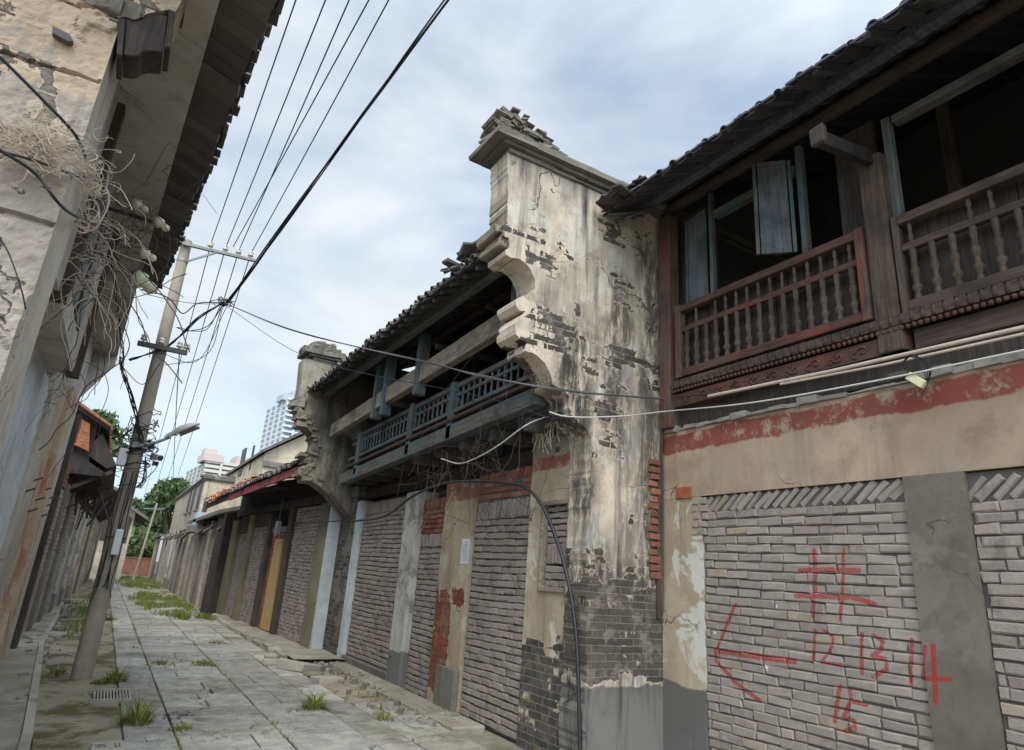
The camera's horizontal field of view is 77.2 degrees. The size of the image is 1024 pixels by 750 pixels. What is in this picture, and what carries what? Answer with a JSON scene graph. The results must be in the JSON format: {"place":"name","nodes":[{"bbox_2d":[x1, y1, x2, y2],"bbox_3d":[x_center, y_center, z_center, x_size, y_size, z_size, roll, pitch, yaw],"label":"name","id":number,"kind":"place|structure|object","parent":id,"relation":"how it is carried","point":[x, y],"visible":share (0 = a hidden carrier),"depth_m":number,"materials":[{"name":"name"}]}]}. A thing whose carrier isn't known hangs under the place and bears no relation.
{"place":"outdoors","nodes":[
{"label":"outdoors","id":0,"kind":"place"},
{"bbox_2d":[0,596,67,749],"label":"pavement","id":1,"kind":"structure","parent":0,"point":[12,688],"depth_m":7.62,"materials":[{"name":"concrete"}]},
{"bbox_2d":[56,591,91,639],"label":"grass","id":2,"kind":"structure","parent":0,"point":[83,612],"depth_m":16.03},
{"bbox_2d":[31,578,121,749],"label":"side verge","id":3,"kind":"structure","parent":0,"point":[69,716],"depth_m":7.04,"materials":[{"name":"concrete"}]},
{"bbox_2d":[22,635,52,641],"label":"stone block","id":4,"kind":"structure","parent":3,"relation":"on","point":[48,639],"depth_m":11.48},
{"bbox_2d":[45,664,69,675],"bbox_3d":[-6.099,3.955,8.646,0.323,0.147,0.339,2,-18,7],"label":"grass tuft","id":5,"kind":"object","parent":3,"relation":"on","point":[58,671],"visible":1,"depth_m":8.61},
{"bbox_2d":[47,631,67,638],"bbox_3d":[-8.671,4.956,12.184,0.312,0.126,0.419,9,-18,-14],"label":"stone block","id":6,"kind":"object","parent":3,"relation":"on","point":[58,635],"depth_m":12.10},
{"bbox_2d":[61,599,82,603],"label":"stone block","id":7,"kind":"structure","parent":3,"relation":"on","point":[70,601],"depth_m":20.02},
{"bbox_2d":[90,677,109,684],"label":"grass tuft","id":8,"kind":"object","parent":3,"relation":"on","point":[99,681],"visible":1,"depth_m":8.18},
{"bbox_2d":[90,740,125,749],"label":"drain cover","id":9,"kind":"object","parent":3,"relation":"on","point":[112,745],"visible":1,"depth_m":5.49,"materials":[{"name":"stone"}]},
{"bbox_2d":[89,688,134,703],"bbox_3d":[-4.644,3.725,7.445,0.450,0.045,0.680,14,-20,-29],"label":"drain grille","id":10,"kind":"object","parent":3,"relation":"on","point":[111,696],"visible":0.91,"depth_m":7.38,"materials":[{"name":"metal"}]},
{"bbox_2d":[102,665,131,682],"bbox_3d":[-5.176,3.887,8.424,0.510,0.264,0.543,14,-20,-29],"label":"grass tuft","id":11,"kind":"object","parent":3,"relation":"on","point":[118,677],"visible":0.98,"depth_m":8.34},
{"bbox_2d":[15,604,459,726],"bbox_3d":[-7.008,5.335,13.004,5.283,0.120,16.796,14,-20,-29],"label":"rubble","id":12,"kind":"object","parent":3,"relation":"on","point":[374,692],"visible":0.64,"depth_m":8.95,"materials":[{"name":"stone"}]},
{"bbox_2d":[147,534,166,578],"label":"house","id":13,"kind":"structure","parent":0,"point":[153,559],"depth_m":48.14,"materials":[{"name":"paint"}]},
{"bbox_2d":[140,576,198,610],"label":"side verge","id":14,"kind":"structure","parent":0,"point":[164,590],"depth_m":29.89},
{"bbox_2d":[185,448,248,484],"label":"apartment block","id":15,"kind":"structure","parent":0,"point":[211,461],"depth_m":137.64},
{"bbox_2d":[29,576,522,749],"bbox_3d":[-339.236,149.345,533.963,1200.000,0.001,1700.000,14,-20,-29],"label":"ground","id":16,"kind":"structure","parent":0,"point":[488,739],"depth_m":6.81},
{"bbox_2d":[17,612,59,749],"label":"kerb","id":17,"kind":"structure","parent":16,"relation":"on","point":[27,732],"depth_m":6.84,"materials":[{"name":"stone"}]},
{"bbox_2d":[21,401,115,634],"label":"ruined house","id":18,"kind":"structure","parent":16,"relation":"on","point":[90,474],"depth_m":14.51,"materials":[{"name":"grey brick"}]},
{"bbox_2d":[67,486,117,596],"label":"brick row house","id":19,"kind":"structure","parent":16,"relation":"on","point":[86,555],"depth_m":27.00,"materials":[{"name":"brick"}]},
{"bbox_2d":[93,408,128,456],"bbox_3d":[-18.821,5.120,27.927,2.495,8.015,2.790,-12,-23,40],"label":"tree","id":20,"kind":"object","parent":16,"relation":"on","point":[109,417],"visible":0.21,"depth_m":29.09,"materials":[{"name":"green plant"}]},
{"bbox_2d":[89,506,147,579],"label":"white gable house","id":21,"kind":"structure","parent":16,"relation":"on","point":[137,516],"depth_m":40.66,"materials":[{"name":"concrete"}]},
{"bbox_2d":[99,517,131,543],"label":"window","id":22,"kind":"structure","parent":21,"relation":"in","point":[104,524],"depth_m":40.62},
{"bbox_2d":[121,556,151,575],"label":"brick wall","id":23,"kind":"structure","parent":16,"relation":"on","point":[129,565],"depth_m":51.84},
{"bbox_2d":[128,504,147,546],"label":"tree","id":24,"kind":"object","parent":16,"relation":"on","point":[137,530],"visible":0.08,"depth_m":56.67,"materials":[{"name":"green plant"}]},
{"bbox_2d":[0,0,284,661],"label":"corner house","id":25,"kind":"structure","parent":16,"relation":"on","point":[146,82],"depth_m":5.04,"materials":[{"name":"beige"}]},
{"bbox_2d":[0,237,26,314],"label":"overhead wire","id":26,"kind":"object","parent":25,"relation":"attached to","point":[15,273],"visible":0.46,"depth_m":3.19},
{"bbox_2d":[0,55,86,157],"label":"overhead wire","id":27,"kind":"object","parent":25,"relation":"attached to","point":[24,81],"visible":0.86,"depth_m":3.25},
{"bbox_2d":[0,149,123,270],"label":"overhead wire","id":28,"kind":"object","parent":25,"relation":"attached to","point":[41,180],"visible":0.89,"depth_m":3.18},
{"bbox_2d":[0,151,138,228],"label":"overhead wire","id":29,"kind":"object","parent":25,"relation":"attached to","point":[30,159],"visible":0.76,"depth_m":3.37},
{"bbox_2d":[0,91,157,370],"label":"wire tangle","id":30,"kind":"object","parent":25,"relation":"attached to","point":[42,144],"visible":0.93,"depth_m":3.75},
{"bbox_2d":[72,181,107,330],"bbox_3d":[-4.006,-1.089,6.090,0.050,1.050,1.300,14,-20,-29],"label":"window","id":31,"kind":"structure","parent":25,"relation":"in","point":[78,297],"depth_m":5.96,"materials":[{"name":"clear glass"}]},
{"bbox_2d":[108,263,124,360],"bbox_3d":[-4.825,-0.649,7.883,0.063,0.080,3.729,13,-20,-26],"label":"cable bundle","id":32,"kind":"object","parent":25,"relation":"attached to","point":[116,303],"visible":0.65,"depth_m":7.33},
{"bbox_2d":[25,142,215,484],"bbox_3d":[-4.140,-0.627,6.171,1.876,3.094,4.243,14,-20,-29],"label":"wire tangle","id":33,"kind":"object","parent":25,"relation":"attached to","point":[107,267],"visible":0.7,"depth_m":5.60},
{"bbox_2d":[96,247,156,293],"bbox_3d":[-3.885,-1.093,6.144,1.116,0.646,0.217,1,-18,9],"label":"insulator bracket","id":34,"kind":"object","parent":25,"relation":"attached to","point":[147,286],"visible":0.83,"depth_m":6.00,"materials":[{"name":"ceramic"}]},
{"bbox_2d":[108,198,169,231],"bbox_3d":[-3.883,-1.630,6.263,1.122,0.412,0.275,1,-18,9],"label":"insulator bracket","id":35,"kind":"object","parent":25,"relation":"attached to","point":[141,206],"visible":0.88,"depth_m":6.18,"materials":[{"name":"ceramic"}]},
{"bbox_2d":[126,531,160,557],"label":"tree","id":36,"kind":"object","parent":16,"relation":"on","point":[132,551],"visible":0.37,"depth_m":55.11,"materials":[{"name":"green plant"}]},
{"bbox_2d":[132,496,172,518],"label":"tree","id":37,"kind":"object","parent":16,"relation":"on","point":[137,501],"visible":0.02,"depth_m":71.34,"materials":[{"name":"green plant"}]},
{"bbox_2d":[70,235,254,679],"bbox_3d":[-5.156,0.986,9.559,1.354,6.673,0.303,14,-20,-29],"label":"utility pole","id":38,"kind":"object","parent":16,"relation":"on","point":[88,645],"visible":0.84,"depth_m":9.23,"materials":[{"name":"concrete"}]},
{"bbox_2d":[106,529,125,554],"bbox_3d":[-5.537,2.326,8.932,0.256,0.344,0.331,14,-20,-29],"label":"junction box","id":39,"kind":"object","parent":38,"relation":"attached to","point":[117,540],"visible":0.88,"depth_m":8.82,"materials":[{"name":"metal"}]},
{"bbox_2d":[115,448,128,466],"bbox_3d":[-5.545,1.194,9.226,0.235,0.248,0.208,14,-20,-29],"label":"junction box","id":40,"kind":"object","parent":38,"relation":"attached to","point":[122,456],"visible":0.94,"depth_m":9.12,"materials":[{"name":"metal"}]},
{"bbox_2d":[90,408,161,601],"bbox_3d":[-5.484,1.732,9.170,0.533,2.872,0.456,14,-20,-29],"label":"wire coil","id":41,"kind":"object","parent":38,"relation":"attached to","point":[145,462],"visible":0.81,"depth_m":9.13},
{"bbox_2d":[119,357,143,442],"bbox_3d":[-5.587,0.394,9.420,0.591,1.273,0.176,12,-20,-24],"label":"cable bundle","id":42,"kind":"object","parent":38,"relation":"attached to","point":[132,401],"visible":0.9,"depth_m":9.45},
{"bbox_2d":[144,447,162,465],"bbox_3d":[-5.257,1.141,9.364,0.316,0.327,0.282,-11,-23,40],"label":"security camera","id":43,"kind":"object","parent":38,"relation":"attached to","point":[155,456],"visible":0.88,"depth_m":9.35,"materials":[{"name":"white plastic"}]},
{"bbox_2d":[132,423,199,450],"bbox_3d":[-5.160,0.904,9.598,0.831,0.528,0.300,14,-20,-29],"label":"street lamp","id":44,"kind":"object","parent":38,"relation":"attached to","point":[183,429],"visible":0.95,"depth_m":9.63,"materials":[{"name":"metal"}]},
{"bbox_2d":[128,304,219,360],"bbox_3d":[-4.877,-0.580,9.557,1.493,0.869,0.394,-2,-19,17],"label":"cable bundle","id":45,"kind":"object","parent":38,"relation":"attached to","point":[189,326],"visible":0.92,"depth_m":9.66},
{"bbox_2d":[209,296,234,306],"bbox_3d":[-4.203,-1.067,9.304,0.338,0.156,0.107,14,-20,-29],"label":"cable knot","id":46,"kind":"object","parent":45,"relation":"attached to","point":[222,299],"visible":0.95,"depth_m":9.29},
{"bbox_2d":[141,289,221,313],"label":"overhead wire","id":47,"kind":"object","parent":46,"relation":"attached to","point":[176,306],"visible":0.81,"depth_m":8.32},
{"bbox_2d":[176,304,222,331],"bbox_3d":[-4.575,-0.838,9.629,1.040,0.270,0.297,-7,-21,30],"label":"cable bundle","id":48,"kind":"object","parent":46,"relation":"hanging from","point":[206,326],"visible":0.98,"depth_m":9.75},
{"bbox_2d":[223,0,449,306],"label":"cable bundle","id":49,"kind":"object","parent":46,"relation":"attached to","point":[333,155],"visible":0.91,"depth_m":6.83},
{"bbox_2d":[223,304,553,419],"bbox_3d":[-1.802,-0.239,7.943,5.342,2.018,0.426,-5,-20,27],"label":"overhead wire","id":50,"kind":"object","parent":46,"relation":"attached to","point":[398,380],"visible":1,"depth_m":7.49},
{"bbox_2d":[142,252,208,503],"bbox_3d":[-13.806,2.930,24.895,0.016,2.059,35.332,14,-20,-27],"label":"overhead wire","id":51,"kind":"object","parent":38,"relation":"attached to","point":[181,356],"visible":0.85,"depth_m":14.33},
{"bbox_2d":[173,354,179,505],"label":"overhead wire","id":52,"kind":"object","parent":38,"relation":"attached to","point":[175,416],"visible":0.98,"depth_m":13.30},
{"bbox_2d":[150,255,223,504],"bbox_3d":[-13.518,2.997,25.060,0.016,2.071,35.339,13,-20,-27],"label":"overhead wire","id":53,"kind":"object","parent":38,"relation":"attached to","point":[193,358],"visible":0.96,"depth_m":14.44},
{"bbox_2d":[160,306,222,365],"bbox_3d":[-4.725,-0.539,9.617,1.162,0.858,0.253,-5,-20,25],"label":"overhead wire","id":54,"kind":"object","parent":38,"relation":"attached to","point":[211,348],"visible":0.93,"depth_m":9.57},
{"bbox_2d":[161,306,226,362],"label":"overhead wire","id":55,"kind":"object","parent":38,"relation":"attached to","point":[208,346],"visible":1,"depth_m":9.48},
{"bbox_2d":[158,258,236,506],"bbox_3d":[-13.240,3.062,25.218,0.016,2.083,35.348,13,-20,-27],"label":"overhead wire","id":56,"kind":"object","parent":38,"relation":"attached to","point":[204,361],"visible":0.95,"depth_m":14.77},
{"bbox_2d":[166,261,248,507],"bbox_3d":[-12.967,3.125,25.374,0.016,2.094,35.359,13,-20,-26],"label":"overhead wire","id":57,"kind":"object","parent":38,"relation":"attached to","point":[213,368],"visible":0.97,"depth_m":15.07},
{"bbox_2d":[211,0,296,241],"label":"overhead wire","id":58,"kind":"object","parent":38,"relation":"attached to","point":[257,111],"visible":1,"depth_m":7.43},
{"bbox_2d":[226,0,325,245],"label":"overhead wire","id":59,"kind":"object","parent":38,"relation":"attached to","point":[281,110],"visible":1,"depth_m":7.37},
{"bbox_2d":[239,0,349,248],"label":"overhead wire","id":60,"kind":"object","parent":38,"relation":"attached to","point":[299,113],"visible":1,"depth_m":7.41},
{"bbox_2d":[233,0,368,246],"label":"overhead wire","id":61,"kind":"object","parent":38,"relation":"attached to","point":[309,109],"visible":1,"depth_m":7.32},
{"bbox_2d":[251,0,388,251],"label":"overhead wire","id":62,"kind":"object","parent":38,"relation":"attached to","point":[326,114],"visible":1,"depth_m":7.40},
{"bbox_2d":[139,476,191,533],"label":"tree","id":63,"kind":"object","parent":16,"relation":"on","point":[163,524],"visible":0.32,"depth_m":64.69,"materials":[{"name":"green plant"}]},
{"bbox_2d":[152,473,239,607],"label":"stucco house","id":64,"kind":"structure","parent":16,"relation":"on","point":[182,567],"depth_m":28.75,"materials":[{"name":"paint"}]},
{"bbox_2d":[156,536,163,561],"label":"hanging sign","id":65,"kind":"object","parent":64,"relation":"attached to","point":[159,551],"visible":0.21,"depth_m":42.67,"materials":[{"name":"metal"}]},
{"bbox_2d":[183,491,191,514],"bbox_3d":[-16.649,6.574,32.956,0.120,1.210,1.000,14,-20,-29],"label":"window","id":66,"kind":"structure","parent":64,"relation":"in","point":[189,498],"depth_m":32.79,"materials":[{"name":"grey glass"}]},
{"bbox_2d":[187,488,195,513],"bbox_3d":[-15.646,6.143,31.372,0.120,1.210,1.000,14,-20,-29],"label":"window","id":67,"kind":"structure","parent":64,"relation":"in","point":[194,492],"depth_m":31.22,"materials":[{"name":"grey glass"}]},
{"bbox_2d":[185,497,208,532],"bbox_3d":[-12.666,5.660,25.875,0.536,1.420,1.829,14,-20,-29],"label":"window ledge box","id":68,"kind":"object","parent":64,"relation":"attached to","point":[195,526],"visible":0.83,"depth_m":25.44,"materials":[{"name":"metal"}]},
{"bbox_2d":[193,484,202,511],"bbox_3d":[-14.323,5.623,29.262,0.120,1.210,1.000,14,-20,-29],"label":"window","id":69,"kind":"structure","parent":64,"relation":"in","point":[199,494],"depth_m":29.11,"materials":[{"name":"grey glass"}]},
{"bbox_2d":[212,613,287,658],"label":"kerb","id":70,"kind":"structure","parent":16,"relation":"on","point":[268,647],"depth_m":13.55,"materials":[{"name":"stone"}]},
{"bbox_2d":[223,431,307,514],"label":"gabled house","id":71,"kind":"structure","parent":16,"relation":"on","point":[278,454],"depth_m":24.91,"materials":[{"name":"concrete"}]},
{"bbox_2d":[237,448,246,476],"bbox_3d":[-11.998,3.883,28.528,0.060,1.200,0.900,14,-20,-29],"label":"window","id":72,"kind":"structure","parent":71,"relation":"in","point":[243,456],"depth_m":28.38,"materials":[{"name":"grey glass"}]},
{"bbox_2d":[200,459,340,648],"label":"shop","id":73,"kind":"structure","parent":16,"relation":"on","point":[260,575],"depth_m":15.47,"materials":[{"name":"grey brick"}]},
{"bbox_2d":[260,539,284,630],"bbox_3d":[-5.771,5.018,15.440,0.050,2.080,0.654,16,-21,-32],"label":"door","id":74,"kind":"structure","parent":73,"relation":"in","point":[279,543],"depth_m":15.36,"materials":[{"name":"paint"}]},
{"bbox_2d":[274,497,283,535],"bbox_3d":[-5.591,3.400,15.459,0.100,0.920,0.240,14,-20,-29],"label":"meter box","id":75,"kind":"object","parent":73,"relation":"attached to","point":[278,525],"visible":1,"depth_m":15.30,"materials":[{"name":"metal"}]},
{"bbox_2d":[327,661,484,734],"bbox_3d":[-1.823,4.495,9.154,0.420,0.105,5.200,14,-20,-29],"label":"step","id":76,"kind":"object","parent":16,"relation":"on","point":[417,702],"visible":0.67,"depth_m":8.12,"materials":[{"name":"concrete"}]},
{"bbox_2d":[307,241,569,749],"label":"building","id":77,"kind":"structure","parent":16,"relation":"on","point":[427,615],"depth_m":8.61,"materials":[{"name":"paint"}]},
{"bbox_2d":[327,492,350,522],"bbox_3d":[-3.416,2.617,12.676,0.549,0.547,0.090,14,-20,-29],"label":"loose strut","id":78,"kind":"object","parent":77,"relation":"attached to","point":[338,506],"visible":0.93,"depth_m":12.64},
{"bbox_2d":[288,341,414,517],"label":"gable wall","id":79,"kind":"structure","parent":77,"relation":"attached to","point":[324,457],"depth_m":13.06,"materials":[{"name":"concrete"}]},
{"bbox_2d":[401,322,499,443],"bbox_3d":[-0.865,0.173,8.429,0.006,1.009,3.315,13,-20,-25],"label":"overhead wire","id":80,"kind":"object","parent":77,"relation":"attached to","point":[451,382],"visible":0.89,"depth_m":8.28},
{"bbox_2d":[460,538,469,563],"bbox_3d":[-0.618,2.312,8.419,0.005,0.320,0.220,14,-20,-29],"label":"paper notice","id":81,"kind":"object","parent":77,"relation":"attached to","point":[465,551],"visible":1,"depth_m":8.41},
{"bbox_2d":[353,480,581,749],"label":"black hose","id":82,"kind":"object","parent":77,"relation":"attached to","point":[579,723],"visible":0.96,"depth_m":6.44,"materials":[{"name":"rubber"}]},
{"bbox_2d":[292,520,353,523],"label":"overhead wire","id":83,"kind":"object","parent":82,"relation":"attached to","point":[326,521],"visible":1,"depth_m":12.54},
{"bbox_2d":[385,394,596,543],"bbox_3d":[-0.680,1.124,7.718,1.149,1.772,5.457,14,-20,-29],"label":"wire tangle","id":84,"kind":"object","parent":77,"relation":"attached to","point":[440,478],"visible":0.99,"depth_m":7.59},
{"bbox_2d":[441,416,549,463],"bbox_3d":[-0.360,0.754,7.465,1.888,0.498,0.450,-13,-24,42],"label":"overhead wire","id":85,"kind":"object","parent":77,"relation":"attached to","point":[498,444],"visible":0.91,"depth_m":6.97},
{"bbox_2d":[532,419,559,454],"bbox_3d":[0.391,0.664,7.131,0.050,0.483,0.550,14,-20,-29],"label":"dry plant","id":86,"kind":"object","parent":77,"relation":"hanging from","point":[546,426],"visible":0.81,"depth_m":7.11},
{"bbox_2d":[537,498,567,592],"bbox_3d":[0.528,1.826,6.859,0.230,0.950,0.560,14,-20,-29],"label":"window","id":87,"kind":"structure","parent":77,"relation":"in","point":[551,575],"depth_m":6.91,"materials":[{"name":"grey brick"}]},
{"bbox_2d":[469,106,784,749],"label":"gable wall","id":88,"kind":"structure","parent":16,"relation":"on","point":[574,265],"depth_m":6.72,"materials":[{"name":"beige brick"}]},
{"bbox_2d":[656,430,663,617],"bbox_3d":[1.574,1.475,6.785,0.053,2.051,0.100,51,-49,-66],"label":"conduit","id":89,"kind":"object","parent":88,"relation":"attached to","point":[659,594],"visible":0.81,"depth_m":6.72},
{"bbox_2d":[595,0,1023,749],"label":"shop house","id":90,"kind":"structure","parent":16,"relation":"on","point":[843,568],"depth_m":5.39,"materials":[{"name":"beige paint"}]},
{"bbox_2d":[224,303,664,399],"bbox_3d":[-1.394,-0.426,7.819,6.237,1.744,1.294,-3,-19,21],"label":"crossing cable","id":91,"kind":"object","parent":90,"relation":"attached to","point":[545,387],"visible":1,"depth_m":6.97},
{"bbox_2d":[671,384,851,398],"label":"overhead wire","id":92,"kind":"object","parent":90,"relation":"attached to","point":[771,390],"visible":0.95,"depth_m":5.76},
{"bbox_2d":[549,349,1023,417],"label":"overhead wire","id":93,"kind":"object","parent":90,"relation":"attached to","point":[983,358],"visible":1,"depth_m":5.22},
{"bbox_2d":[707,325,1023,397],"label":"lath","id":94,"kind":"object","parent":90,"relation":"attached to","point":[965,340],"visible":1,"depth_m":4.98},
{"bbox_2d":[780,332,1023,384],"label":"lath","id":95,"kind":"object","parent":90,"relation":"attached to","point":[921,356],"visible":1,"depth_m":4.80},
{"bbox_2d":[887,354,931,394],"bbox_3d":[2.951,0.018,4.724,0.134,0.313,0.320,14,-20,-29],"label":"lamp","id":96,"kind":"object","parent":90,"relation":"attached to","point":[918,381],"visible":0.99,"depth_m":4.66,"materials":[{"name":"beige plastic"}]},
{"bbox_2d":[259,391,299,451],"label":"white tower","id":97,"kind":"structure","parent":0,"point":[278,424],"depth_m":190.26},
{"bbox_2d":[218,614,345,659],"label":"pavement","id":98,"kind":"structure","parent":0,"point":[292,649],"depth_m":12.64,"materials":[{"name":"concrete"}]},
{"bbox_2d":[110,574,487,749],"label":"stone paving","id":99,"kind":"structure","parent":0,"point":[226,702],"depth_m":7.72,"materials":[{"name":"stone"}]},
{"bbox_2d":[114,575,164,589],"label":"grass","id":100,"kind":"structure","parent":99,"relation":"on","point":[139,581],"depth_m":35.31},
{"bbox_2d":[111,690,175,726],"bbox_3d":[-3.703,3.311,6.425,0.650,0.336,0.685,14,-20,-29],"label":"grass tuft","id":101,"kind":"object","parent":99,"relation":"on","point":[138,716],"visible":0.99,"depth_m":6.36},
{"bbox_2d":[132,503,164,580],"bbox_3d":[-22.248,10.169,39.015,1.205,4.727,0.170,14,-20,-29],"label":"pole","id":102,"kind":"object","parent":99,"relation":"on","point":[141,554],"visible":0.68,"depth_m":38.93,"materials":[{"name":"concrete"}]},
{"bbox_2d":[151,657,173,665],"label":"grass tuft","id":103,"kind":"object","parent":99,"relation":"on","point":[158,662],"visible":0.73,"depth_m":9.88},
{"bbox_2d":[125,590,199,616],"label":"grass","id":104,"kind":"structure","parent":99,"relation":"on","point":[146,597],"depth_m":22.19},
{"bbox_2d":[163,720,198,732],"bbox_3d":[-3.191,3.395,6.211,0.284,0.114,0.308,-6,-20,29],"label":"grass tuft","id":105,"kind":"object","parent":99,"relation":"on","point":[181,727],"visible":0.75,"depth_m":6.21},
{"bbox_2d":[167,610,215,620],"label":"grass","id":106,"kind":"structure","parent":99,"relation":"on","point":[184,616],"depth_m":17.76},
{"bbox_2d":[191,658,218,666],"bbox_3d":[-4.860,4.539,10.151,0.488,0.122,0.501,14,-20,-29],"label":"grass tuft","id":107,"kind":"object","parent":99,"relation":"on","point":[205,663],"visible":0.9,"depth_m":10.11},
{"bbox_2d":[110,594,473,749],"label":"weeds","id":108,"kind":"object","parent":99,"relation":"on","point":[174,732],"visible":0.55,"depth_m":8.04,"materials":[{"name":"green plant"}]},
{"bbox_2d":[276,658,320,672],"bbox_3d":[-3.416,4.694,10.297,0.576,0.251,0.471,-6,-20,29],"label":"stone block","id":109,"kind":"object","parent":99,"relation":"on","point":[292,665],"depth_m":10.15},
{"bbox_2d":[293,688,339,710],"bbox_3d":[-2.326,3.821,7.582,0.552,0.258,0.523,14,-20,-29],"label":"grass tuft","id":110,"kind":"object","parent":99,"relation":"on","point":[312,703],"visible":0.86,"depth_m":7.55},
{"bbox_2d":[374,707,394,721],"bbox_3d":[-1.431,3.842,7.258,0.332,0.140,0.322,-1,-19,17],"label":"grass tuft","id":111,"kind":"object","parent":99,"relation":"on","point":[380,717],"visible":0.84,"depth_m":7.26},
{"bbox_2d":[288,656,383,703],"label":"side verge","id":112,"kind":"structure","parent":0,"point":[340,689],"depth_m":8.84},
{"bbox_2d":[264,653,278,658],"bbox_3d":[-4.238,5.008,11.382,0.271,0.110,0.310,3,-18,4],"label":"stone block","id":113,"kind":"object","parent":112,"relation":"on","point":[271,656],"depth_m":11.25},
{"bbox_2d":[309,675,344,684],"bbox_3d":[-2.703,4.471,9.390,0.426,0.143,0.325,19,-23,-39],"label":"stone block","id":114,"kind":"object","parent":112,"relation":"on","point":[322,679],"depth_m":9.28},
{"bbox_2d":[80,0,901,513],"label":"sky","id":115,"kind":"structure","parent":0,"point":[622,88],"materials":[{"name":"white"}]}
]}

